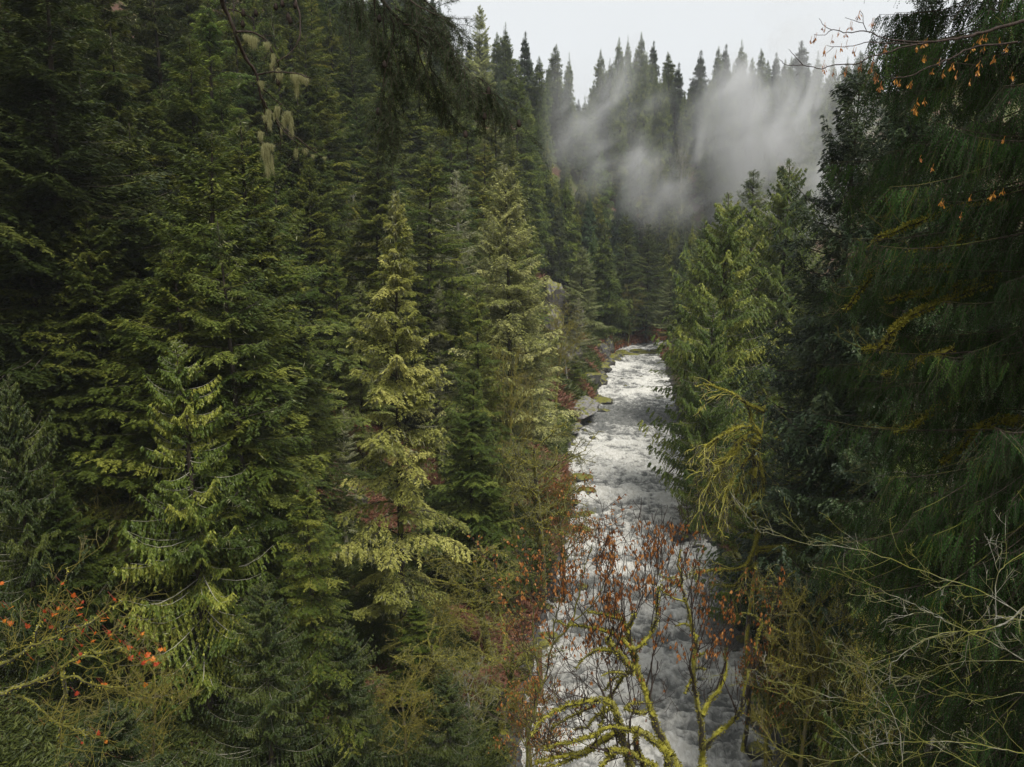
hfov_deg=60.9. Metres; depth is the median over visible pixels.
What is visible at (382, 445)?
fir tree
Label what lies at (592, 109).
ridge conifer
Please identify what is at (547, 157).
conifer
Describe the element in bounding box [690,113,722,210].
conifer
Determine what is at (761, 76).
skyline conifer
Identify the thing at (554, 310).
cliff face
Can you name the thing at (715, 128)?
conifer
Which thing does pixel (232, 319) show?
conifer
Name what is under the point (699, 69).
skyline conifer
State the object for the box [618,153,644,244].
conifer
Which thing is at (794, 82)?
ridge conifer
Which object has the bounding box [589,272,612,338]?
conifer
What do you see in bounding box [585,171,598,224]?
conifer
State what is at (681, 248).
conifer
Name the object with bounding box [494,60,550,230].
fir tree
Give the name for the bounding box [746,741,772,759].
boulder
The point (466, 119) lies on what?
conifer
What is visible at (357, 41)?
conifer
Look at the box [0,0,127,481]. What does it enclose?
conifer
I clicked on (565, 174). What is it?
conifer
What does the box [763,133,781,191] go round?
conifer
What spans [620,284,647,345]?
alder tree
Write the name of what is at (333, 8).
conifer
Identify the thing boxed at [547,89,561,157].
conifer
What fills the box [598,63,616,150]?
skyline conifer
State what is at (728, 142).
ridge conifer
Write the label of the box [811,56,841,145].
skyline conifer
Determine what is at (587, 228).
conifer
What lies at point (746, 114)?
ridge conifer
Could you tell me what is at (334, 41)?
conifer
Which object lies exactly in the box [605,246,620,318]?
fir tree
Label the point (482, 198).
conifer
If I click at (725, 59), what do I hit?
skyline conifer
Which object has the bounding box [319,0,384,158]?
conifer
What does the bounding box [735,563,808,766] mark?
maple tree
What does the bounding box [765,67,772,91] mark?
ridge conifer
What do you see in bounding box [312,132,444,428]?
conifer
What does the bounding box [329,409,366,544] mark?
fir tree
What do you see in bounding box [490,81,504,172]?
conifer
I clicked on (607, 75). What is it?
skyline conifer
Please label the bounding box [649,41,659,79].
skyline conifer
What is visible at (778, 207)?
cedar tree
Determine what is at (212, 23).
conifer
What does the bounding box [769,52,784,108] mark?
skyline conifer
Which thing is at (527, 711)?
maple tree
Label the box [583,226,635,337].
conifer
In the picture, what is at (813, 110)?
ridge conifer
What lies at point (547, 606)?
boulder
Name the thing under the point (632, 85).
ridge conifer
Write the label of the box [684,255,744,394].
conifer
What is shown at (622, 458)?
water
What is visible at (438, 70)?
conifer
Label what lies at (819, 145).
ridge conifer
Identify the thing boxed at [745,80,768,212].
ridge conifer
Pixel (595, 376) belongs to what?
boulder
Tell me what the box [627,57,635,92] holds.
conifer
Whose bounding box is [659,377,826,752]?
maple tree
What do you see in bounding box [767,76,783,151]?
ridge conifer
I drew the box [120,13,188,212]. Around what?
fir tree
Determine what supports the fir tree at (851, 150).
on the ground
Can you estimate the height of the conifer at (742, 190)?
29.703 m
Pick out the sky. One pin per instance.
(579, 28)
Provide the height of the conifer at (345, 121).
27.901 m
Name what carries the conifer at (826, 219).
on the ground
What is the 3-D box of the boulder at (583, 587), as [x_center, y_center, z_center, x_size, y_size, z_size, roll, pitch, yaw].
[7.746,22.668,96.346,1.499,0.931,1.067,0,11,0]
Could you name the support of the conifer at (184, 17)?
on the ground
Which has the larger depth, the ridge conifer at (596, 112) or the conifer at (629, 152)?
the ridge conifer at (596, 112)
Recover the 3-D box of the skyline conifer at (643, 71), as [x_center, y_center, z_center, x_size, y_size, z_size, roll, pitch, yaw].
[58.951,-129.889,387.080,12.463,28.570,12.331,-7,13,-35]
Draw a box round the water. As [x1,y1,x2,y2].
[519,342,774,766]
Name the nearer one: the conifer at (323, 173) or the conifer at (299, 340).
the conifer at (299, 340)
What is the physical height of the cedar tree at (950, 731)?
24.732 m
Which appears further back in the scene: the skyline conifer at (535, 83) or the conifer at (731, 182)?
the skyline conifer at (535, 83)
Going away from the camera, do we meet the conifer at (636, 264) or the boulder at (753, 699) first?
the boulder at (753, 699)
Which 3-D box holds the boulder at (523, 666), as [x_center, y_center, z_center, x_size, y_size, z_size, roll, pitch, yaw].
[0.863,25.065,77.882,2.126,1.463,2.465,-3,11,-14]
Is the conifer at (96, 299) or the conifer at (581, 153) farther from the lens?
the conifer at (581, 153)
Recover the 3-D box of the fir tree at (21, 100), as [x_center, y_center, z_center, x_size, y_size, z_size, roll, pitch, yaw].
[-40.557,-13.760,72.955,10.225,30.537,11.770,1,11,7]
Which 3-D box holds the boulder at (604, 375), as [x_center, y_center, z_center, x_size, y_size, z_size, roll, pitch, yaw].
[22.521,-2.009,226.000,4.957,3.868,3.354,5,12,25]
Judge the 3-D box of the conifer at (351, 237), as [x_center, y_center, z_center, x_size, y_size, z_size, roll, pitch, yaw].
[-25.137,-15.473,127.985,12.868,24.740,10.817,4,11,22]
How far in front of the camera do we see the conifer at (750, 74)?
431.48 m
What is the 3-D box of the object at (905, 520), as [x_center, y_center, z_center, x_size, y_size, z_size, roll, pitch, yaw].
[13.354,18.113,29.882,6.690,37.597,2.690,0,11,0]
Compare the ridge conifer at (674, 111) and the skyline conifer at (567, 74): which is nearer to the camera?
the ridge conifer at (674, 111)
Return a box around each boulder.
[351,494,369,506]
[423,728,453,747]
[459,701,482,718]
[486,685,503,700]
[498,729,514,748]
[511,743,522,759]
[514,653,533,672]
[535,637,550,647]
[538,632,557,638]
[545,604,554,610]
[570,473,593,481]
[571,511,579,518]
[575,583,588,590]
[578,487,596,494]
[586,372,601,384]
[594,395,612,403]
[597,343,610,358]
[597,408,610,411]
[598,369,607,378]
[600,362,609,371]
[600,376,607,385]
[602,336,614,352]
[606,357,615,365]
[610,354,618,360]
[615,351,624,356]
[617,349,628,352]
[622,353,639,354]
[629,349,648,352]
[639,351,657,353]
[673,534,689,542]
[706,538,716,543]
[721,550,749,565]
[734,621,742,630]
[735,635,749,643]
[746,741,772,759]
[751,688,784,708]
[752,725,759,733]
[759,706,801,745]
[760,752,772,760]
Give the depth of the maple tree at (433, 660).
62.51 m
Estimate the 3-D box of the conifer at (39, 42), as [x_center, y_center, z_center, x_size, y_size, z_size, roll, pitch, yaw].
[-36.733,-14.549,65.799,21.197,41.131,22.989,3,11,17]
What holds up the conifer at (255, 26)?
on the ground
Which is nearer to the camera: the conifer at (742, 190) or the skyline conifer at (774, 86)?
the conifer at (742, 190)
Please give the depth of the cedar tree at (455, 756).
54.60 m
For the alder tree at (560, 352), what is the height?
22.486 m
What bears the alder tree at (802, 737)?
on the ground
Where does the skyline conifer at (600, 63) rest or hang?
on the ground
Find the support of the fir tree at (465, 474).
on the ground
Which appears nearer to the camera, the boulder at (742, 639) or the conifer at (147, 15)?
the boulder at (742, 639)
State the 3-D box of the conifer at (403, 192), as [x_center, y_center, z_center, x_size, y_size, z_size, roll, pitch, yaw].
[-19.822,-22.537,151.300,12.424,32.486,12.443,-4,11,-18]
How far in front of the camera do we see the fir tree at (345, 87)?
150.58 m
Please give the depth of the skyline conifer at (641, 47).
398.04 m
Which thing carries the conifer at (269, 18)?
on the ground
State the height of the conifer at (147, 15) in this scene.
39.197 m
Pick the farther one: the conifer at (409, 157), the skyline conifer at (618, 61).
the skyline conifer at (618, 61)
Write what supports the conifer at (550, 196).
on the ground
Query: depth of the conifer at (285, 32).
167.11 m
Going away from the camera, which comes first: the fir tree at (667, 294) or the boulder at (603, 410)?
the boulder at (603, 410)
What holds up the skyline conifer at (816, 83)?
on the ground
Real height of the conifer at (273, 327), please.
37.614 m
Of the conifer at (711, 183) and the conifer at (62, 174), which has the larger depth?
the conifer at (711, 183)
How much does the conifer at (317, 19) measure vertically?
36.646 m
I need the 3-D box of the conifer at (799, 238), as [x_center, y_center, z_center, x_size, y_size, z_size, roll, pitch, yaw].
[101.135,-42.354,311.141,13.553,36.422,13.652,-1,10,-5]
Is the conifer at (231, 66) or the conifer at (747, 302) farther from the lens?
the conifer at (747, 302)
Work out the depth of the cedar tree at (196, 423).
53.16 m
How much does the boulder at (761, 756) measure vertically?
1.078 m
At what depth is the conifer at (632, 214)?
311.43 m
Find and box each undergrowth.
[0,321,600,766]
[514,268,629,673]
[687,416,1023,766]
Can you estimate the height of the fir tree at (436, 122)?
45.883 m
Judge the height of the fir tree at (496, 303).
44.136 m
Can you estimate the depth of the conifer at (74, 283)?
62.58 m
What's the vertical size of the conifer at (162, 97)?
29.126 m
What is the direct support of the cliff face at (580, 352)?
on the ground
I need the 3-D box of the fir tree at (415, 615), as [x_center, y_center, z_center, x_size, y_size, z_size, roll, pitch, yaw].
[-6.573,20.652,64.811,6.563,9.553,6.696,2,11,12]
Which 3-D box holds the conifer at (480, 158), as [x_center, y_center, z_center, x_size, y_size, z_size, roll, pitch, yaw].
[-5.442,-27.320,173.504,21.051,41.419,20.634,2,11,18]
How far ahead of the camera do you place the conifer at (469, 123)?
180.91 m
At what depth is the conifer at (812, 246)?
322.12 m
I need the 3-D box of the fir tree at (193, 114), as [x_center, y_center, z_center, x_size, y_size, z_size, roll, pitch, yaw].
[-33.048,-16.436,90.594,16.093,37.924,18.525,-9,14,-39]
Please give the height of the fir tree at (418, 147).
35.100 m
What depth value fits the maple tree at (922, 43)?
10.55 m
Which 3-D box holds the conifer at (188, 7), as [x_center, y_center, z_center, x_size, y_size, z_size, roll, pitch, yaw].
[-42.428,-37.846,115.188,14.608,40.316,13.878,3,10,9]
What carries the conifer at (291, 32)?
on the ground
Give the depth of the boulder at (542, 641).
83.36 m
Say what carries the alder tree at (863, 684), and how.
on the ground
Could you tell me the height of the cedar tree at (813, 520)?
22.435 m
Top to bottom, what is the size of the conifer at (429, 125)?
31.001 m
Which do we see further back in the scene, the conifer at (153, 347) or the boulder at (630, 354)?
the boulder at (630, 354)
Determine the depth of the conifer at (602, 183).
312.23 m
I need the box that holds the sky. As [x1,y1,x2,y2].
[364,0,1019,114]
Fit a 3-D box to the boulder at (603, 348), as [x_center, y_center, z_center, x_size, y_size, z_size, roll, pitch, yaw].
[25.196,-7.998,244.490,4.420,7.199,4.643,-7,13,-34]
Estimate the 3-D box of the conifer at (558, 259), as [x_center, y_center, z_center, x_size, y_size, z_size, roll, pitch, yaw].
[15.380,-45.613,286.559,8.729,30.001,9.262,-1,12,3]
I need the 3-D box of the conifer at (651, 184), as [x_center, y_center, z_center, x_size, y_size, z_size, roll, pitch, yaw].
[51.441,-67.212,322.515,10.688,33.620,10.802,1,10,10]
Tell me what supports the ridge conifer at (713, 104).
on the ground
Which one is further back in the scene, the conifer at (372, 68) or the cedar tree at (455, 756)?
the conifer at (372, 68)
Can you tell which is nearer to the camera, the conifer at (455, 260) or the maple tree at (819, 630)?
the maple tree at (819, 630)
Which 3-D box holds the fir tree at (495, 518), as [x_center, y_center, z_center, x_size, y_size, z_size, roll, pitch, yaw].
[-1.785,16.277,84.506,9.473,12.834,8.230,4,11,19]
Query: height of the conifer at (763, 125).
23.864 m
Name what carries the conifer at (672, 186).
on the ground
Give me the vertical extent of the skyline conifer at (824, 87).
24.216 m
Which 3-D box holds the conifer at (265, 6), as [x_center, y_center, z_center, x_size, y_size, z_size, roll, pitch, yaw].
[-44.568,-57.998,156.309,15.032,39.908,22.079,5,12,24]
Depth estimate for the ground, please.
108.19 m
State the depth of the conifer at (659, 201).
315.69 m
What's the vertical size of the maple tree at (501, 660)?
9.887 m
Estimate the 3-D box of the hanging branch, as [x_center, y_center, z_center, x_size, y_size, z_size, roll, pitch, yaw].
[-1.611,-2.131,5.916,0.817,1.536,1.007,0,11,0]
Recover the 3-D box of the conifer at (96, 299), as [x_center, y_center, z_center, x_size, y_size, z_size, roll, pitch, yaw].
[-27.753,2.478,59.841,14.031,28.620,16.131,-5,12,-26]
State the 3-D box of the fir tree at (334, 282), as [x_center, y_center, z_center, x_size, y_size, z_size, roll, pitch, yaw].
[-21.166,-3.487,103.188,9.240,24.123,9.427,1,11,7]
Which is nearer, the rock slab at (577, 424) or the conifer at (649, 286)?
the rock slab at (577, 424)
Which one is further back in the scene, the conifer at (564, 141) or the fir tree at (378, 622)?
the conifer at (564, 141)
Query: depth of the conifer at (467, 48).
429.71 m
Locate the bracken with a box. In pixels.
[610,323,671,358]
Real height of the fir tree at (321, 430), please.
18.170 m
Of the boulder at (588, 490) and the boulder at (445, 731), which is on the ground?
the boulder at (445, 731)
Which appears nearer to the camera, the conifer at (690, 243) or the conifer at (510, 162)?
the conifer at (510, 162)
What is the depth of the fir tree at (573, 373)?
189.06 m
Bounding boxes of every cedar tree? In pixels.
[0,374,119,706]
[50,697,187,766]
[94,339,294,721]
[189,577,334,766]
[298,620,415,766]
[408,669,486,766]
[637,192,794,500]
[656,298,749,537]
[688,420,813,639]
[718,158,830,440]
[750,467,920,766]
[803,0,1023,766]
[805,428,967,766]
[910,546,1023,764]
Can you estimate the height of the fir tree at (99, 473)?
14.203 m
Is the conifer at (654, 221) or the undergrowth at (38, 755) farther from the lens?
the conifer at (654, 221)
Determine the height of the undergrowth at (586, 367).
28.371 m
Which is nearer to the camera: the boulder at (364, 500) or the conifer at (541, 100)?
the boulder at (364, 500)
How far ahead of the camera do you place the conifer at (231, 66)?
118.88 m
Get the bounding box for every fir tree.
[0,30,68,204]
[10,468,130,702]
[38,393,147,538]
[58,60,197,431]
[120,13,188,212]
[143,34,279,355]
[223,28,311,264]
[256,470,380,766]
[257,81,355,340]
[288,322,345,469]
[312,251,369,450]
[314,27,421,277]
[325,527,410,667]
[329,191,474,665]
[329,281,402,472]
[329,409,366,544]
[380,600,460,721]
[386,91,450,255]
[386,254,425,415]
[404,69,495,271]
[405,367,530,594]
[408,191,463,347]
[414,279,463,461]
[425,280,528,540]
[431,169,487,409]
[435,163,587,532]
[447,488,540,613]
[456,218,533,442]
[457,69,514,222]
[490,299,575,498]
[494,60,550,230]
[519,328,560,441]
[561,246,614,358]
[563,355,587,384]
[567,298,596,366]
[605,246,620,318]
[612,214,653,336]
[631,224,670,341]
[651,279,678,347]
[696,219,801,430]
[707,59,958,711]
[738,262,829,551]
[748,24,1004,756]
[789,0,961,496]
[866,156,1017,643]
[869,19,1023,492]
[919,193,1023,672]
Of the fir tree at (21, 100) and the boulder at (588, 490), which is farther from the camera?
the boulder at (588, 490)
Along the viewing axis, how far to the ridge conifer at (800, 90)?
378.67 m
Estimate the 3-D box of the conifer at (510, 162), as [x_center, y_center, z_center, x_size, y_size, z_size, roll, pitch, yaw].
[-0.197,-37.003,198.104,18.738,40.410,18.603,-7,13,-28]
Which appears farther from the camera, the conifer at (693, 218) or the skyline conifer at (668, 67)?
the skyline conifer at (668, 67)
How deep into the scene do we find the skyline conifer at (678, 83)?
362.41 m
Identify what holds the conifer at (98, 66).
on the ground
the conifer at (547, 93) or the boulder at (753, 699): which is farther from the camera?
the conifer at (547, 93)
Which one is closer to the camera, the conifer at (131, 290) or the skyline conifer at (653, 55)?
the conifer at (131, 290)
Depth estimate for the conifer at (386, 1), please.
326.86 m
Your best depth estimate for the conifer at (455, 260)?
126.25 m
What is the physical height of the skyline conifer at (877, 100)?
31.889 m
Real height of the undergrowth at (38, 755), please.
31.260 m
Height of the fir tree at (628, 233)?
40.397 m
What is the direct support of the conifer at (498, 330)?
on the ground
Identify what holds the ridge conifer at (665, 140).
on the ground
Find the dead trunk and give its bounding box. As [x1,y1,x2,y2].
[537,643,543,692]
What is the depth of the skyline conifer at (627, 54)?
408.39 m
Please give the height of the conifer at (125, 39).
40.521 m
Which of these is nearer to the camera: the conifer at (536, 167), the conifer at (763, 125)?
the conifer at (536, 167)
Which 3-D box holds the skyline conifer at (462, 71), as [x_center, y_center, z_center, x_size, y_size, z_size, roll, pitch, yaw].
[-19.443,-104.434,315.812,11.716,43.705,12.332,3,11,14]
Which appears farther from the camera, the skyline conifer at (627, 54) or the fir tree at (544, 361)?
the skyline conifer at (627, 54)
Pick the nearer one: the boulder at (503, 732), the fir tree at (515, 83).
the boulder at (503, 732)
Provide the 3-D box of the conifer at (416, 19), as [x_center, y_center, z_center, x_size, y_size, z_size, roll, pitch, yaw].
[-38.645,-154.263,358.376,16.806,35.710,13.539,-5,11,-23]
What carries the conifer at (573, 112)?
on the ground
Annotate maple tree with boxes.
[0,517,179,766]
[364,609,487,728]
[412,533,549,665]
[454,609,568,731]
[467,484,638,766]
[474,409,603,608]
[480,639,677,766]
[486,670,576,766]
[516,505,692,766]
[522,465,601,602]
[603,474,787,766]
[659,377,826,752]
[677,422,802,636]
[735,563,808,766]
[740,554,905,766]
[779,11,1023,219]
[821,194,1023,610]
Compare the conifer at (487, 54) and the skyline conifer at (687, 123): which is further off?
the conifer at (487, 54)
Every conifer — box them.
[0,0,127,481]
[0,0,169,404]
[0,0,187,542]
[0,0,189,222]
[0,130,141,548]
[0,211,213,625]
[0,239,57,414]
[2,105,113,383]
[7,0,203,391]
[21,170,131,444]
[44,126,353,615]
[63,0,168,133]
[64,0,130,68]
[65,28,188,303]
[66,245,317,672]
[71,0,196,297]
[73,118,230,490]
[95,207,204,541]
[113,0,204,166]
[121,0,207,194]
[137,85,205,309]
[154,0,234,145]
[155,197,239,400]
[156,0,225,83]
[160,0,287,308]
[160,221,338,697]
[169,0,241,79]
[170,0,251,113]
[178,88,294,388]
[186,118,377,578]
[207,0,286,207]
[211,0,269,69]
[213,0,271,110]
[213,0,278,54]
[214,48,284,201]
[218,187,365,586]
[226,0,305,140]
[234,0,286,200]
[249,139,329,370]
[251,6,337,225]
[255,0,353,190]
[261,1,285,70]
[264,3,321,76]
[273,32,354,308]
[278,158,366,364]
[282,0,351,141]
[284,122,371,360]
[285,75,381,316]
[289,0,340,159]
[306,0,373,151]
[308,8,366,178]
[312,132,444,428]
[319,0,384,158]
[329,117,375,271]
[335,90,382,278]
[335,187,385,340]
[337,0,376,61]
[339,0,418,190]
[340,142,500,441]
[342,0,374,162]
[364,35,434,232]
[367,75,431,307]
[369,161,426,298]
[381,0,394,36]
[386,0,418,117]
[399,52,451,217]
[401,39,448,187]
[402,253,483,436]
[403,0,428,50]
[417,112,442,216]
[421,45,450,159]
[422,136,496,300]
[424,246,492,403]
[427,0,436,55]
[431,112,503,270]
[432,140,532,298]
[449,41,468,118]
[451,144,499,256]
[452,206,492,340]
[456,69,474,154]
[462,4,496,149]
[462,113,540,256]
[464,37,473,83]
[470,182,504,308]
[471,271,546,430]
[474,37,488,75]
[483,42,490,71]
[488,34,501,92]
[490,23,521,111]
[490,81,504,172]
[491,62,505,106]
[492,137,543,293]
[497,240,553,375]
[513,31,535,116]
[513,213,550,324]
[515,94,535,167]
[518,127,542,187]
[520,152,550,268]
[522,57,553,122]
[522,112,550,185]
[522,208,544,273]
[531,82,548,134]
[534,179,562,263]
[536,97,557,178]
[537,141,565,219]
[542,171,561,274]
[543,179,585,288]
[544,44,573,126]
[544,83,554,132]
[546,200,570,282]
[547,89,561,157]
[550,183,565,235]
[554,98,573,166]
[554,150,575,221]
[556,82,575,161]
[561,53,579,125]
[566,172,598,243]
[566,210,581,286]
[568,101,577,156]
[569,98,599,179]
[571,116,582,171]
[573,193,598,293]
[576,100,580,124]
[579,134,602,212]
[582,147,614,242]
[582,231,610,325]
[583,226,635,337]
[585,80,600,145]
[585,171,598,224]
[586,178,610,250]
[587,49,605,105]
[588,94,599,151]
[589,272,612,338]
[594,95,600,148]
[595,82,608,146]
[596,68,604,101]
[597,119,613,181]
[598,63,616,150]
[600,61,610,116]
[606,72,617,180]
[608,59,630,202]
[608,193,628,262]
[609,149,630,203]
[610,37,625,84]
[610,177,634,263]
[615,56,635,127]
[615,57,636,158]
[615,263,633,335]
[617,249,629,280]
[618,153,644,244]
[621,111,638,181]
[624,37,632,68]
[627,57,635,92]
[627,79,636,127]
[627,201,641,264]
[627,245,645,334]
[630,74,637,106]
[631,52,637,74]
[632,56,654,195]
[632,69,641,131]
[632,109,653,173]
[633,32,652,88]
[634,59,653,110]
[638,158,663,243]
[641,247,720,407]
[641,260,657,321]
[642,199,662,272]
[647,66,660,167]
[647,143,668,207]
[647,172,665,241]
[648,58,654,94]
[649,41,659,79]
[651,51,684,120]
[651,69,674,181]
[651,78,666,136]
[651,235,676,320]
[653,259,672,328]
[654,200,680,271]
[659,210,666,252]
[661,152,682,231]
[662,279,731,383]
[664,242,693,331]
[666,87,687,160]
[666,117,697,201]
[666,222,679,278]
[667,63,690,142]
[668,228,688,300]
[671,265,690,324]
[672,98,688,168]
[672,226,696,316]
[674,94,695,153]
[675,217,714,333]
[677,194,697,255]
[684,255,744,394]
[686,51,709,125]
[686,94,696,148]
[687,74,704,166]
[688,169,789,366]
[689,202,698,247]
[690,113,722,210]
[691,78,706,136]
[691,96,711,205]
[700,147,720,232]
[702,77,721,126]
[705,48,727,114]
[707,76,719,154]
[712,106,722,155]
[713,165,746,250]
[715,60,737,196]
[715,65,744,216]
[716,64,728,128]
[718,44,733,90]
[724,263,766,392]
[727,40,752,101]
[732,65,744,118]
[734,131,756,210]
[735,76,754,152]
[735,151,748,224]
[736,81,752,148]
[745,58,754,88]
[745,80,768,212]
[749,118,771,190]
[750,48,774,133]
[759,107,767,153]
[763,78,773,133]
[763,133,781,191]
[765,61,770,79]
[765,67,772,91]
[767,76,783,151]
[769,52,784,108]
[772,75,782,108]
[775,68,800,159]
[778,109,796,165]
[779,88,800,152]
[780,59,787,95]
[780,69,800,137]
[781,40,818,135]
[783,143,816,232]
[785,57,793,80]
[792,81,817,207]
[792,219,807,270]
[795,62,805,143]
[800,51,826,140]
[805,210,818,261]
[806,86,823,141]
[807,148,821,193]
[808,97,824,161]
[809,81,832,221]
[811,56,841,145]
[814,172,833,229]
[822,79,827,95]
[824,123,838,195]
[826,78,833,149]
[828,72,844,149]
[831,91,857,223]
[839,59,860,114]
[851,51,877,126]
[855,79,866,130]
[867,58,887,123]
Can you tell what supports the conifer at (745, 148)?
on the ground
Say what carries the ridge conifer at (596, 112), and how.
on the ground
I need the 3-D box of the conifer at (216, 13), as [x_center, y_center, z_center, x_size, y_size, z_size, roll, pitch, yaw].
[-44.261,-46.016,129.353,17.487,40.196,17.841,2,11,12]
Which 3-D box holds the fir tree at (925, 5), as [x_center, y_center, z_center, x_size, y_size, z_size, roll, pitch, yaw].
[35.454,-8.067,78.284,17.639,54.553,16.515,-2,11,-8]
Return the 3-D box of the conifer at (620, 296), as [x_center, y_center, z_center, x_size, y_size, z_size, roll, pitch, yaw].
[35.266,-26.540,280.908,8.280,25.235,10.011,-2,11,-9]
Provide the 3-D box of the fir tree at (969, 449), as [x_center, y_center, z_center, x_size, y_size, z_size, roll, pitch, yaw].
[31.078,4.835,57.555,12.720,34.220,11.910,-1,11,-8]
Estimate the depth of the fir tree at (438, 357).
116.23 m
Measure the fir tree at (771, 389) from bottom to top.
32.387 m
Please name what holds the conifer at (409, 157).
on the ground
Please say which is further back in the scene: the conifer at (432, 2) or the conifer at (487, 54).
the conifer at (487, 54)
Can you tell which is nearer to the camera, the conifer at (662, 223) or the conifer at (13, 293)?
the conifer at (13, 293)
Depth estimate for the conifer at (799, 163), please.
335.76 m
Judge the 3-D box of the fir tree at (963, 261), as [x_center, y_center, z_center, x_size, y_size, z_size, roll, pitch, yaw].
[32.290,2.495,64.996,13.592,38.700,14.518,-3,11,-16]
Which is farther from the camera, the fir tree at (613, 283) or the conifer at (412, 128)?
the fir tree at (613, 283)
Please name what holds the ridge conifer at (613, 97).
on the ground
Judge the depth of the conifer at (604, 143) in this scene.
339.23 m
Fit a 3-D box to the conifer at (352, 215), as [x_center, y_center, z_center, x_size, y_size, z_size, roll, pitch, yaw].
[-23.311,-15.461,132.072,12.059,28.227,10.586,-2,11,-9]
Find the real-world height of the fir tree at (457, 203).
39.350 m
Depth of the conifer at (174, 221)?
77.61 m
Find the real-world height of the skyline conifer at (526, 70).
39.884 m
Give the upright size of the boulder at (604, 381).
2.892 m
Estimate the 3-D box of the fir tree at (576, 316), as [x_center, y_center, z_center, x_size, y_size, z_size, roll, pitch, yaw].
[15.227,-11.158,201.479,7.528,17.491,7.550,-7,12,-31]
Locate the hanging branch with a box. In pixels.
[212,0,334,180]
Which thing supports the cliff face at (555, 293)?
on the ground
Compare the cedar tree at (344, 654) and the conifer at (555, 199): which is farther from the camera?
the conifer at (555, 199)
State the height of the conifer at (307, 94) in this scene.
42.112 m
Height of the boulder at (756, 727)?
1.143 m
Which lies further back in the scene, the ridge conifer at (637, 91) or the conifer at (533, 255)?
the ridge conifer at (637, 91)
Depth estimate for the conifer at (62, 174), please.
70.77 m
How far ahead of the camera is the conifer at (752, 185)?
162.90 m
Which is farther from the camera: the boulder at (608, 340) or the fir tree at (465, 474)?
the boulder at (608, 340)
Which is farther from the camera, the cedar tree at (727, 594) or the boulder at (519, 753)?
the cedar tree at (727, 594)
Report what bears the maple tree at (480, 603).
on the ground
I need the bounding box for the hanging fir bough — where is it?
[338,0,544,177]
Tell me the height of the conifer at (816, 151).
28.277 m
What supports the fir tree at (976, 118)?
on the ground
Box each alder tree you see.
[74,479,152,664]
[109,645,203,766]
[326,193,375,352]
[371,652,456,766]
[381,576,497,689]
[446,652,513,760]
[457,339,546,559]
[536,300,591,409]
[549,331,588,378]
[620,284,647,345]
[637,159,668,212]
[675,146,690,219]
[700,481,1023,766]
[744,577,862,766]
[830,585,944,766]
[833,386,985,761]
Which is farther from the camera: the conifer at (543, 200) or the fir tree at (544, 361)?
the conifer at (543, 200)
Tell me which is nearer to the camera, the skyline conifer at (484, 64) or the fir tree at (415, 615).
the fir tree at (415, 615)
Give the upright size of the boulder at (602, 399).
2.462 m
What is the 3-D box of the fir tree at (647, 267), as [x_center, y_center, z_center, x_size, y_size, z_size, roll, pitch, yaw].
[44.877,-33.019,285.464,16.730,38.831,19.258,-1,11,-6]
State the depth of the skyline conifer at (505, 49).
360.08 m
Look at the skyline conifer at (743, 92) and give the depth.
360.21 m
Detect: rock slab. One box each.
[570,422,582,433]
[572,395,600,418]
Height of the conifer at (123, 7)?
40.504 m
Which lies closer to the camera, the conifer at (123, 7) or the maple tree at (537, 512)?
the maple tree at (537, 512)
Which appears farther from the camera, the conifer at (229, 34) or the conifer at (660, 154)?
the conifer at (660, 154)
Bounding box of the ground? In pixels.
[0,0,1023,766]
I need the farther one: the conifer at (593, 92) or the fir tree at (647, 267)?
the conifer at (593, 92)
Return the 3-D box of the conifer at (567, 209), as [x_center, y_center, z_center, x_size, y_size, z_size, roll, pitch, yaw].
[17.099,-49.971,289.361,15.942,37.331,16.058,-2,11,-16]
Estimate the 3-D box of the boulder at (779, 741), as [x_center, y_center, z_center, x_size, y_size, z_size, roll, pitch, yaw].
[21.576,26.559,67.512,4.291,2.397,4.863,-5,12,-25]
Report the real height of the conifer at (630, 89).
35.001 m
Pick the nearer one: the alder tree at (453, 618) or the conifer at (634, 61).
the alder tree at (453, 618)
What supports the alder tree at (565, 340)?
on the ground
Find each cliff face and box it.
[542,306,571,341]
[544,277,575,339]
[556,339,582,362]
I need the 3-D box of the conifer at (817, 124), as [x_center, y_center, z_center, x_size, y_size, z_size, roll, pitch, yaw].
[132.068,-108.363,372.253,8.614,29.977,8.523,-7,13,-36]
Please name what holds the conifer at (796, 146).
on the ground
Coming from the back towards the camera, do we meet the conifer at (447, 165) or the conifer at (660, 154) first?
the conifer at (660, 154)
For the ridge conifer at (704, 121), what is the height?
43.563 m
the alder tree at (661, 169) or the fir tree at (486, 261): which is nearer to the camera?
the fir tree at (486, 261)
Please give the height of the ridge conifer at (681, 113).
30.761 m
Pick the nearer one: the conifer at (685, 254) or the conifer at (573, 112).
the conifer at (685, 254)
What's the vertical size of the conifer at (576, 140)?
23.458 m
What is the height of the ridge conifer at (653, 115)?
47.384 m
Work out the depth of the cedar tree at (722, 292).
116.51 m
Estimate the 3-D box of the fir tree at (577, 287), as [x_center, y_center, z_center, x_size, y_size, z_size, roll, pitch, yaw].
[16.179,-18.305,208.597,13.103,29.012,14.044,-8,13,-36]
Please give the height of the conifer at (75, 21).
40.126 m
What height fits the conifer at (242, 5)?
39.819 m
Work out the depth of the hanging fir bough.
5.76 m
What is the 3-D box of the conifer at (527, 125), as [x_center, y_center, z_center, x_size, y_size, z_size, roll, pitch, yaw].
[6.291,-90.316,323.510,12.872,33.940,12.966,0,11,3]
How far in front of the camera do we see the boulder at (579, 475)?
136.50 m
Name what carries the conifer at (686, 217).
on the ground
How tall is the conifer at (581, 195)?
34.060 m

